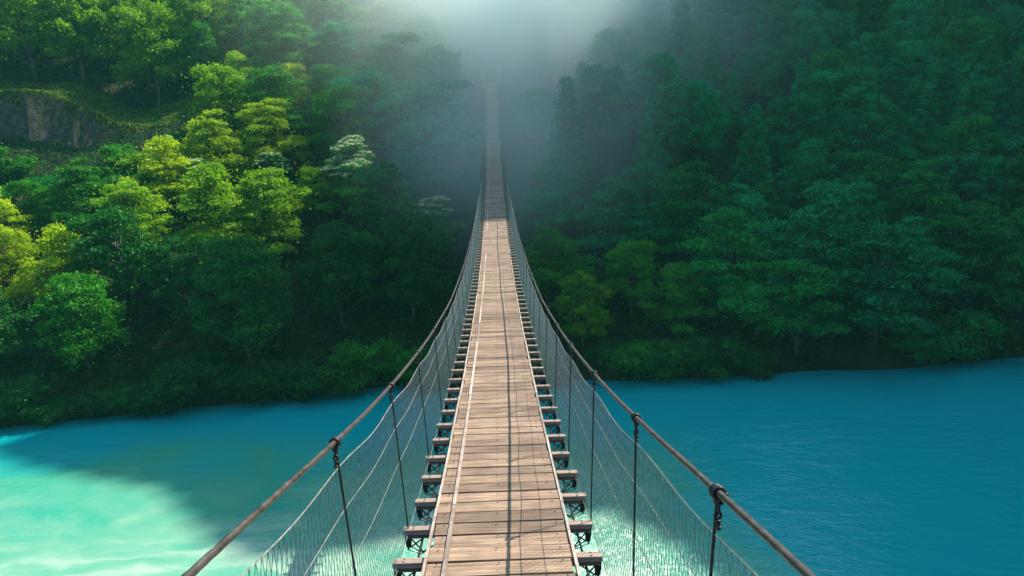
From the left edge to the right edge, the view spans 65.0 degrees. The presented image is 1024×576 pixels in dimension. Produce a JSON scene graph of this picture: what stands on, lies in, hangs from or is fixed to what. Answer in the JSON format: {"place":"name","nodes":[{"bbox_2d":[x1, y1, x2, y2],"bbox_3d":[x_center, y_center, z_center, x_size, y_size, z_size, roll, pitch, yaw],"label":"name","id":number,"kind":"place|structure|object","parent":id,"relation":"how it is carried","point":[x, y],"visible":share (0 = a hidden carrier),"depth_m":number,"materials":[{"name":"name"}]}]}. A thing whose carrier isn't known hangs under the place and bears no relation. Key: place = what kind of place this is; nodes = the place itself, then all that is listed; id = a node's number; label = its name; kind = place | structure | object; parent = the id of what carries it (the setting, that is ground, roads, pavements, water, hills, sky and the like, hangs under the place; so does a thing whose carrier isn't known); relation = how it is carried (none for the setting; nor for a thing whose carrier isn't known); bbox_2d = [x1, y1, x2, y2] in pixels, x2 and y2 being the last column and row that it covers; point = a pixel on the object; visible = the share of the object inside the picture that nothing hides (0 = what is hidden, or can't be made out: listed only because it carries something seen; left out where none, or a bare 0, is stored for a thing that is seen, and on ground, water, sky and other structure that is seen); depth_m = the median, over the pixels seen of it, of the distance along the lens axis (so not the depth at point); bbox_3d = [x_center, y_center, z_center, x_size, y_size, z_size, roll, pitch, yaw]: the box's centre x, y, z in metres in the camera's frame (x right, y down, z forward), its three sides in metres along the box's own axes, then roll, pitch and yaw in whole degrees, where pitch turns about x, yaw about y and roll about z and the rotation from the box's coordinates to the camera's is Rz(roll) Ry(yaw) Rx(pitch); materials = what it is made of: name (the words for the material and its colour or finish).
{"place":"outdoors","nodes":[
{"label":"outdoors","id":0,"kind":"place"},
{"bbox_2d":[0,358,1023,575],"bbox_3d":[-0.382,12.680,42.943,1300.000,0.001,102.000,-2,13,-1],"label":"river","id":1,"kind":"structure","parent":0,"point":[917,471],"depth_m":48.36,"materials":[{"name":"liquid"}]},
{"bbox_2d":[0,0,1023,427],"bbox_3d":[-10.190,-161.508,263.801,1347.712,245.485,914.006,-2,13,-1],"label":"ground","id":2,"kind":"structure","parent":0,"point":[14,122],"depth_m":77.32,"materials":[{"name":"green plant"}]},
{"bbox_2d":[0,226,41,287],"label":"broadleaf tree","id":3,"kind":"object","parent":2,"relation":"on","point":[12,252],"visible":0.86,"depth_m":67.32,"materials":[{"name":"green plant"}]},
{"bbox_2d":[0,287,46,357],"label":"spreading tree","id":4,"kind":"object","parent":2,"relation":"on","point":[9,339],"visible":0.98,"depth_m":60.46,"materials":[{"name":"green plant"}]},
{"bbox_2d":[0,370,53,419],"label":"shrub","id":5,"kind":"object","parent":2,"relation":"on","point":[24,388],"visible":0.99,"depth_m":57.95,"materials":[{"name":"green plant"}]},
{"bbox_2d":[0,174,60,237],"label":"broadleaf tree","id":6,"kind":"object","parent":2,"relation":"on","point":[24,187],"visible":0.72,"depth_m":73.73,"materials":[{"name":"green plant"}]},
{"bbox_2d":[0,0,85,79],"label":"broadleaf tree","id":7,"kind":"object","parent":2,"relation":"on","point":[16,9],"visible":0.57,"depth_m":94.13,"materials":[{"name":"green plant"}]},
{"bbox_2d":[0,220,114,316],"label":"spreading tree","id":8,"kind":"object","parent":2,"relation":"on","point":[49,261],"visible":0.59,"depth_m":64.73,"materials":[{"name":"green plant"}]},
{"bbox_2d":[12,156,129,231],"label":"spreading tree","id":9,"kind":"object","parent":2,"relation":"on","point":[73,175],"visible":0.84,"depth_m":73.40,"materials":[{"name":"green plant"}]},
{"bbox_2d":[21,0,123,81],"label":"broadleaf tree","id":10,"kind":"object","parent":2,"relation":"on","point":[87,13],"visible":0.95,"depth_m":93.65,"materials":[{"name":"green plant"}]},
{"bbox_2d":[21,268,136,376],"bbox_3d":[-32.725,2.802,61.124,7.850,9.042,7.711,8,16,36],"label":"broadleaf tree","id":11,"kind":"object","parent":2,"relation":"on","point":[78,293],"visible":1,"depth_m":59.69,"materials":[{"name":"green plant"}]},
{"bbox_2d":[34,194,172,312],"bbox_3d":[-32.722,-2.276,65.605,9.186,10.471,10.150,6,17,32],"label":"broadleaf tree","id":12,"kind":"object","parent":2,"relation":"on","point":[96,246],"visible":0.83,"depth_m":64.09,"materials":[{"name":"green plant"}]},
{"bbox_2d":[0,80,212,141],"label":"grass","id":13,"kind":"structure","parent":2,"relation":"on","point":[100,111],"depth_m":92.83,"materials":[{"name":"green plant"}]},
{"bbox_2d":[72,175,175,254],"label":"spreading tree","id":14,"kind":"object","parent":2,"relation":"on","point":[124,190],"visible":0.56,"depth_m":69.45,"materials":[{"name":"green plant"}]},
{"bbox_2d":[98,0,199,104],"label":"broadleaf tree","id":15,"kind":"object","parent":2,"relation":"on","point":[135,26],"visible":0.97,"depth_m":94.28,"materials":[{"name":"green plant"}]},
{"bbox_2d":[113,131,200,219],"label":"spreading tree","id":16,"kind":"object","parent":2,"relation":"on","point":[160,146],"visible":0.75,"depth_m":73.70,"materials":[{"name":"green plant"}]},
{"bbox_2d":[122,350,217,419],"bbox_3d":[-25.348,7.790,60.169,6.319,5.517,7.963,-3,13,-7],"label":"shrub","id":17,"kind":"object","parent":2,"relation":"on","point":[166,384],"visible":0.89,"depth_m":58.88,"materials":[{"name":"green plant"}]},
{"bbox_2d":[124,225,236,327],"bbox_3d":[-26.557,-0.577,65.274,7.360,8.978,7.874,4,14,23],"label":"broadleaf tree","id":18,"kind":"object","parent":2,"relation":"on","point":[166,261],"visible":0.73,"depth_m":63.76,"materials":[{"name":"green plant"}]},
{"bbox_2d":[140,108,257,194],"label":"spreading tree","id":19,"kind":"object","parent":2,"relation":"on","point":[211,133],"visible":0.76,"depth_m":77.18,"materials":[{"name":"green plant"}]},
{"bbox_2d":[159,348,241,400],"bbox_3d":[-23.541,6.785,61.697,7.144,4.646,6.935,-10,15,-32],"label":"shrub","id":20,"kind":"object","parent":2,"relation":"on","point":[210,373],"visible":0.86,"depth_m":60.56,"materials":[{"name":"green plant"}]},
{"bbox_2d":[164,0,242,63],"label":"broadleaf tree","id":21,"kind":"object","parent":2,"relation":"on","point":[193,9],"visible":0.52,"depth_m":98.33,"materials":[{"name":"green plant"}]},
{"bbox_2d":[173,15,238,77],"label":"broadleaf tree","id":22,"kind":"object","parent":2,"relation":"on","point":[206,46],"visible":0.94,"depth_m":95.07,"materials":[{"name":"green plant"}]},
{"bbox_2d":[150,155,283,265],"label":"spreading tree","id":23,"kind":"object","parent":2,"relation":"on","point":[202,197],"visible":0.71,"depth_m":69.01,"materials":[{"name":"green plant"}]},
{"bbox_2d":[173,56,263,144],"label":"broadleaf tree","id":24,"kind":"object","parent":2,"relation":"on","point":[209,82],"visible":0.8,"depth_m":83.91,"materials":[{"name":"green plant"}]},
{"bbox_2d":[209,0,263,57],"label":"spreading tree","id":25,"kind":"object","parent":2,"relation":"on","point":[236,7],"visible":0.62,"depth_m":97.63,"materials":[{"name":"green plant"}]},
{"bbox_2d":[170,229,307,367],"bbox_3d":[-21.276,1.133,62.854,9.735,11.887,9.574,3,14,19],"label":"broadleaf tree","id":26,"kind":"object","parent":2,"relation":"on","point":[229,278],"visible":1,"depth_m":60.99,"materials":[{"name":"green plant"}]},
{"bbox_2d":[214,348,314,414],"bbox_3d":[-18.593,7.623,61.867,7.701,5.336,6.111,-11,16,-35],"label":"shrub","id":27,"kind":"object","parent":2,"relation":"on","point":[258,386],"visible":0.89,"depth_m":60.57,"materials":[{"name":"green plant"}]},
{"bbox_2d":[213,162,317,264],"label":"spreading tree","id":28,"kind":"object","parent":2,"relation":"on","point":[269,183],"visible":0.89,"depth_m":70.30,"materials":[{"name":"green plant"}]},
{"bbox_2d":[208,2,327,79],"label":"spreading tree","id":29,"kind":"object","parent":2,"relation":"on","point":[285,34],"visible":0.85,"depth_m":91.63,"materials":[{"name":"green plant"}]},
{"bbox_2d":[228,63,314,135],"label":"spreading tree","id":30,"kind":"object","parent":2,"relation":"on","point":[274,78],"visible":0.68,"depth_m":84.62,"materials":[{"name":"green plant"}]},
{"bbox_2d":[228,97,318,165],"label":"spreading tree","id":31,"kind":"object","parent":2,"relation":"on","point":[271,125],"visible":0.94,"depth_m":80.50,"materials":[{"name":"green plant"}]},
{"bbox_2d":[290,161,347,223],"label":"broadleaf tree","id":32,"kind":"object","parent":2,"relation":"on","point":[319,186],"visible":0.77,"depth_m":76.17,"materials":[{"name":"green plant"}]},
{"bbox_2d":[288,352,363,401],"bbox_3d":[-14.575,7.377,62.864,7.302,4.748,7.088,5,14,25],"label":"shrub","id":33,"kind":"object","parent":2,"relation":"on","point":[320,381],"visible":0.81,"depth_m":61.06,"materials":[{"name":"green plant"}]},
{"bbox_2d":[298,19,381,78],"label":"spreading tree","id":34,"kind":"object","parent":2,"relation":"on","point":[345,42],"visible":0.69,"depth_m":92.47,"materials":[{"name":"green plant"}]},
{"bbox_2d":[299,0,382,57],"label":"spreading tree","id":35,"kind":"object","parent":2,"relation":"on","point":[329,8],"visible":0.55,"depth_m":98.27,"materials":[{"name":"green plant"}]},
{"bbox_2d":[302,77,384,169],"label":"broadleaf tree","id":36,"kind":"object","parent":2,"relation":"on","point":[323,124],"visible":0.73,"depth_m":80.30,"materials":[{"name":"green plant"}]},
{"bbox_2d":[287,213,400,327],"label":"broadleaf tree","id":37,"kind":"object","parent":2,"relation":"on","point":[335,275],"visible":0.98,"depth_m":65.79,"materials":[{"name":"green plant"}]},
{"bbox_2d":[305,61,407,152],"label":"broadleaf tree","id":38,"kind":"object","parent":2,"relation":"on","point":[372,79],"visible":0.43,"depth_m":82.84,"materials":[{"name":"green plant"}]},
{"bbox_2d":[307,130,416,224],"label":"spreading tree","id":39,"kind":"object","parent":2,"relation":"on","point":[350,166],"visible":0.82,"depth_m":75.33,"materials":[{"name":"green plant"}]},
{"bbox_2d":[321,332,403,381],"bbox_3d":[-11.736,5.814,64.203,7.174,4.806,7.391,-11,16,-34],"label":"shrub","id":40,"kind":"object","parent":2,"relation":"on","point":[348,354],"visible":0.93,"depth_m":62.91,"materials":[{"name":"green plant"}]},
{"bbox_2d":[341,0,425,76],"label":"spreading tree","id":41,"kind":"object","parent":2,"relation":"on","point":[389,16],"visible":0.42,"depth_m":96.56,"materials":[{"name":"green plant"}]},
{"bbox_2d":[322,155,468,289],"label":"spreading tree","id":42,"kind":"object","parent":2,"relation":"on","point":[378,204],"visible":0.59,"depth_m":69.25,"materials":[{"name":"green plant"}]},
{"bbox_2d":[361,82,435,182],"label":"broadleaf tree","id":43,"kind":"object","parent":2,"relation":"on","point":[390,104],"visible":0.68,"depth_m":81.15,"materials":[{"name":"green plant"}]},
{"bbox_2d":[348,30,449,112],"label":"spreading tree","id":44,"kind":"object","parent":2,"relation":"on","point":[396,61],"visible":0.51,"depth_m":88.28,"materials":[{"name":"green plant"}]},
{"bbox_2d":[372,207,460,323],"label":"broadleaf tree","id":45,"kind":"object","parent":2,"relation":"on","point":[412,273],"visible":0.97,"depth_m":67.03,"materials":[{"name":"green plant"}]},
{"bbox_2d":[377,114,475,209],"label":"broadleaf tree","id":46,"kind":"object","parent":2,"relation":"on","point":[442,158],"visible":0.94,"depth_m":78.02,"materials":[{"name":"green plant"}]},
{"bbox_2d":[409,43,477,123],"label":"broadleaf tree","id":47,"kind":"object","parent":2,"relation":"on","point":[444,63],"visible":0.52,"depth_m":89.40,"materials":[{"name":"green plant"}]},
{"bbox_2d":[375,77,512,176],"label":"spreading tree","id":48,"kind":"object","parent":2,"relation":"on","point":[438,105],"visible":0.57,"depth_m":81.72,"materials":[{"name":"green plant"}]},
{"bbox_2d":[407,0,483,47],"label":"broadleaf tree","id":49,"kind":"object","parent":2,"relation":"on","point":[455,11],"visible":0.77,"depth_m":101.21,"materials":[{"name":"green plant"}]},
{"bbox_2d":[465,0,528,40],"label":"broadleaf tree","id":50,"kind":"object","parent":2,"relation":"on","point":[498,10],"visible":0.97,"depth_m":105.86,"materials":[{"name":"green plant"}]},
{"bbox_2d":[181,77,815,575],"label":"suspension bridge","id":51,"kind":"structure","parent":2,"relation":"on","point":[499,501],"depth_m":8.24,"materials":[{"name":"brown wood"}]},
{"bbox_2d":[0,0,1023,416],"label":"undergrowth","id":52,"kind":"object","parent":2,"relation":"on","point":[276,342],"visible":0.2,"depth_m":70.94,"materials":[{"name":"green plant"}]},
{"bbox_2d":[522,4,569,79],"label":"narrow tree","id":53,"kind":"object","parent":2,"relation":"on","point":[545,59],"visible":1,"depth_m":97.56,"materials":[{"name":"green plant"}]},
{"bbox_2d":[507,157,597,235],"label":"spreading tree","id":54,"kind":"object","parent":2,"relation":"on","point":[553,178],"visible":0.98,"depth_m":74.64,"materials":[{"name":"green plant"}]},
{"bbox_2d":[514,226,606,314],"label":"spreading tree","id":55,"kind":"object","parent":2,"relation":"on","point":[556,248],"visible":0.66,"depth_m":67.78,"materials":[{"name":"green plant"}]},
{"bbox_2d":[543,0,592,45],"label":"broadleaf tree","id":56,"kind":"object","parent":2,"relation":"on","point":[559,11],"visible":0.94,"depth_m":103.52,"materials":[{"name":"green plant"}]},
{"bbox_2d":[536,75,609,206],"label":"narrow tree","id":57,"kind":"object","parent":2,"relation":"on","point":[566,141],"visible":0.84,"depth_m":77.96,"materials":[{"name":"green plant"}]},
{"bbox_2d":[547,268,623,347],"bbox_3d":[5.865,1.965,65.930,5.794,6.950,5.532,5,14,26],"label":"broadleaf tree","id":58,"kind":"object","parent":2,"relation":"on","point":[569,307],"visible":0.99,"depth_m":64.93,"materials":[{"name":"green plant"}]},
{"bbox_2d":[547,54,636,160],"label":"broadleaf tree","id":59,"kind":"object","parent":2,"relation":"on","point":[595,118],"visible":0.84,"depth_m":83.23,"materials":[{"name":"green plant"}]},
{"bbox_2d":[552,172,668,258],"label":"spreading tree","id":60,"kind":"object","parent":2,"relation":"on","point":[612,222],"visible":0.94,"depth_m":72.13,"materials":[{"name":"green plant"}]},
{"bbox_2d":[582,17,642,86],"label":"broadleaf tree","id":61,"kind":"object","parent":2,"relation":"on","point":[609,35],"visible":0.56,"depth_m":93.41,"materials":[{"name":"green plant"}]},
{"bbox_2d":[592,331,659,380],"bbox_3d":[9.421,6.048,63.918,5.330,4.654,6.716,11,18,44],"label":"shrub","id":62,"kind":"object","parent":2,"relation":"on","point":[632,357],"visible":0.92,"depth_m":62.88,"materials":[{"name":"green plant"}]},
{"bbox_2d":[598,231,670,314],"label":"broadleaf tree","id":63,"kind":"object","parent":2,"relation":"on","point":[637,261],"visible":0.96,"depth_m":67.12,"materials":[{"name":"green plant"}]},
{"bbox_2d":[592,157,685,240],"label":"spreading tree","id":64,"kind":"object","parent":2,"relation":"on","point":[646,186],"visible":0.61,"depth_m":73.81,"materials":[{"name":"green plant"}]},
{"bbox_2d":[621,93,671,198],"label":"narrow tree","id":65,"kind":"object","parent":2,"relation":"on","point":[649,145],"visible":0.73,"depth_m":79.17,"materials":[{"name":"green plant"}]},
{"bbox_2d":[631,0,670,57],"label":"narrow tree","id":66,"kind":"object","parent":2,"relation":"on","point":[649,26],"visible":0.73,"depth_m":96.25,"materials":[{"name":"green plant"}]},
{"bbox_2d":[610,41,702,146],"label":"broadleaf tree","id":67,"kind":"object","parent":2,"relation":"on","point":[641,87],"visible":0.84,"depth_m":84.78,"materials":[{"name":"green plant"}]},
{"bbox_2d":[631,260,721,337],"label":"spreading tree","id":68,"kind":"object","parent":2,"relation":"on","point":[678,305],"visible":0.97,"depth_m":65.44,"materials":[{"name":"green plant"}]},
{"bbox_2d":[656,0,703,92],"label":"narrow tree","id":69,"kind":"object","parent":2,"relation":"on","point":[680,31],"visible":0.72,"depth_m":93.10,"materials":[{"name":"green plant"}]},
{"bbox_2d":[629,154,737,262],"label":"spreading tree","id":70,"kind":"object","parent":2,"relation":"on","point":[688,178],"visible":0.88,"depth_m":71.00,"materials":[{"name":"green plant"}]},
{"bbox_2d":[663,72,741,161],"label":"broadleaf tree","id":71,"kind":"object","parent":2,"relation":"on","point":[704,105],"visible":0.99,"depth_m":82.17,"materials":[{"name":"green plant"}]},
{"bbox_2d":[666,327,764,382],"bbox_3d":[15.664,5.605,64.957,6.214,5.426,7.831,-13,17,-40],"label":"shrub","id":72,"kind":"object","parent":2,"relation":"on","point":[704,343],"visible":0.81,"depth_m":63.35,"materials":[{"name":"green plant"}]},
{"bbox_2d":[655,199,802,321],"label":"spreading tree","id":73,"kind":"object","parent":2,"relation":"on","point":[715,266],"visible":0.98,"depth_m":65.61,"materials":[{"name":"green plant"}]},
{"bbox_2d":[685,182,808,269],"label":"spreading tree","id":74,"kind":"object","parent":2,"relation":"on","point":[750,202],"visible":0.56,"depth_m":69.98,"materials":[{"name":"green plant"}]},
{"bbox_2d":[722,110,784,209],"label":"narrow tree","id":75,"kind":"object","parent":2,"relation":"on","point":[754,160],"visible":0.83,"depth_m":77.97,"materials":[{"name":"green plant"}]},
{"bbox_2d":[728,43,786,103],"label":"broadleaf tree","id":76,"kind":"object","parent":2,"relation":"on","point":[768,74],"visible":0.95,"depth_m":92.44,"materials":[{"name":"green plant"}]},
{"bbox_2d":[727,0,796,53],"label":"broadleaf tree","id":77,"kind":"object","parent":2,"relation":"on","point":[753,8],"visible":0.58,"depth_m":99.12,"materials":[{"name":"green plant"}]},
{"bbox_2d":[723,258,856,356],"bbox_3d":[23.108,1.713,65.968,9.453,8.665,10.468,6,15,30],"label":"spreading tree","id":78,"kind":"object","parent":2,"relation":"on","point":[802,318],"visible":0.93,"depth_m":64.05,"materials":[{"name":"green plant"}]},
{"bbox_2d":[763,87,842,173],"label":"broadleaf tree","id":79,"kind":"object","parent":2,"relation":"on","point":[797,130],"visible":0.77,"depth_m":81.39,"materials":[{"name":"green plant"}]},
{"bbox_2d":[777,5,832,74],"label":"broadleaf tree","id":80,"kind":"object","parent":2,"relation":"on","point":[805,38],"visible":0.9,"depth_m":96.69,"materials":[{"name":"green plant"}]},
{"bbox_2d":[775,136,840,215],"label":"broadleaf tree","id":81,"kind":"object","parent":2,"relation":"on","point":[806,169],"visible":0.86,"depth_m":77.18,"materials":[{"name":"green plant"}]},
{"bbox_2d":[759,175,888,308],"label":"spreading tree","id":82,"kind":"object","parent":2,"relation":"on","point":[825,222],"visible":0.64,"depth_m":67.52,"materials":[{"name":"green plant"}]},
{"bbox_2d":[792,56,888,149],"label":"broadleaf tree","id":83,"kind":"object","parent":2,"relation":"on","point":[855,97],"visible":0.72,"depth_m":84.53,"materials":[{"name":"green plant"}]},
{"bbox_2d":[796,151,917,224],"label":"spreading tree","id":84,"kind":"object","parent":2,"relation":"on","point":[878,176],"visible":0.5,"depth_m":73.74,"materials":[{"name":"green plant"}]},
{"bbox_2d":[819,170,895,246],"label":"broadleaf tree","id":85,"kind":"object","parent":2,"relation":"on","point":[860,208],"visible":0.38,"depth_m":71.35,"materials":[{"name":"green plant"}]},
{"bbox_2d":[823,103,910,186],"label":"broadleaf tree","id":86,"kind":"object","parent":2,"relation":"on","point":[853,140],"visible":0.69,"depth_m":79.47,"materials":[{"name":"green plant"}]},
{"bbox_2d":[837,22,903,93],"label":"broadleaf tree","id":87,"kind":"object","parent":2,"relation":"on","point":[876,59],"visible":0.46,"depth_m":92.18,"materials":[{"name":"green plant"}]},
{"bbox_2d":[799,216,958,349],"bbox_3d":[28.946,-0.097,65.930,10.091,11.526,14.682,-10,16,-33],"label":"spreading tree","id":88,"kind":"object","parent":2,"relation":"on","point":[883,294],"visible":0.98,"depth_m":63.67,"materials":[{"name":"green plant"}]},
{"bbox_2d":[875,0,942,55],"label":"broadleaf tree","id":89,"kind":"object","parent":2,"relation":"on","point":[901,8],"visible":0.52,"depth_m":96.98,"materials":[{"name":"green plant"}]},
{"bbox_2d":[852,157,972,257],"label":"spreading tree","id":90,"kind":"object","parent":2,"relation":"on","point":[918,189],"visible":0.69,"depth_m":71.76,"materials":[{"name":"green plant"}]},
{"bbox_2d":[863,214,977,303],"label":"spreading tree","id":91,"kind":"object","parent":2,"relation":"on","point":[916,232],"visible":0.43,"depth_m":68.12,"materials":[{"name":"green plant"}]},
{"bbox_2d":[881,327,971,369],"bbox_3d":[33.593,5.053,65.582,6.713,4.497,6.916,3,14,19],"label":"shrub","id":92,"kind":"object","parent":2,"relation":"on","point":[935,349],"visible":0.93,"depth_m":64.26,"materials":[{"name":"green plant"}]},
{"bbox_2d":[923,198,1008,287],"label":"spreading tree","id":93,"kind":"object","parent":2,"relation":"on","point":[977,211],"visible":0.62,"depth_m":70.69,"materials":[{"name":"green plant"}]},
{"bbox_2d":[921,112,1018,202],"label":"broadleaf tree","id":94,"kind":"object","parent":2,"relation":"on","point":[958,132],"visible":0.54,"depth_m":78.68,"materials":[{"name":"green plant"}]},
{"bbox_2d":[925,11,1014,86],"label":"broadleaf tree","id":95,"kind":"object","parent":2,"relation":"on","point":[980,50],"visible":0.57,"depth_m":92.61,"materials":[{"name":"green plant"}]},
{"bbox_2d":[921,145,1023,233],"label":"broadleaf tree","id":96,"kind":"object","parent":2,"relation":"on","point":[975,188],"visible":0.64,"depth_m":75.06,"materials":[{"name":"green plant"}]},
{"bbox_2d":[943,62,1003,157],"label":"narrow tree","id":97,"kind":"object","parent":2,"relation":"on","point":[976,86],"visible":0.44,"depth_m":81.94,"materials":[{"name":"green plant"}]},
{"bbox_2d":[949,207,1023,320],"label":"spreading tree","id":98,"kind":"object","parent":2,"relation":"on","point":[1011,271],"visible":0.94,"depth_m":67.27,"materials":[{"name":"green plant"}]},
{"bbox_2d":[983,61,1023,153],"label":"narrow tree","id":99,"kind":"object","parent":2,"relation":"on","point":[1004,112],"visible":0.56,"depth_m":85.35,"materials":[{"name":"green plant"}]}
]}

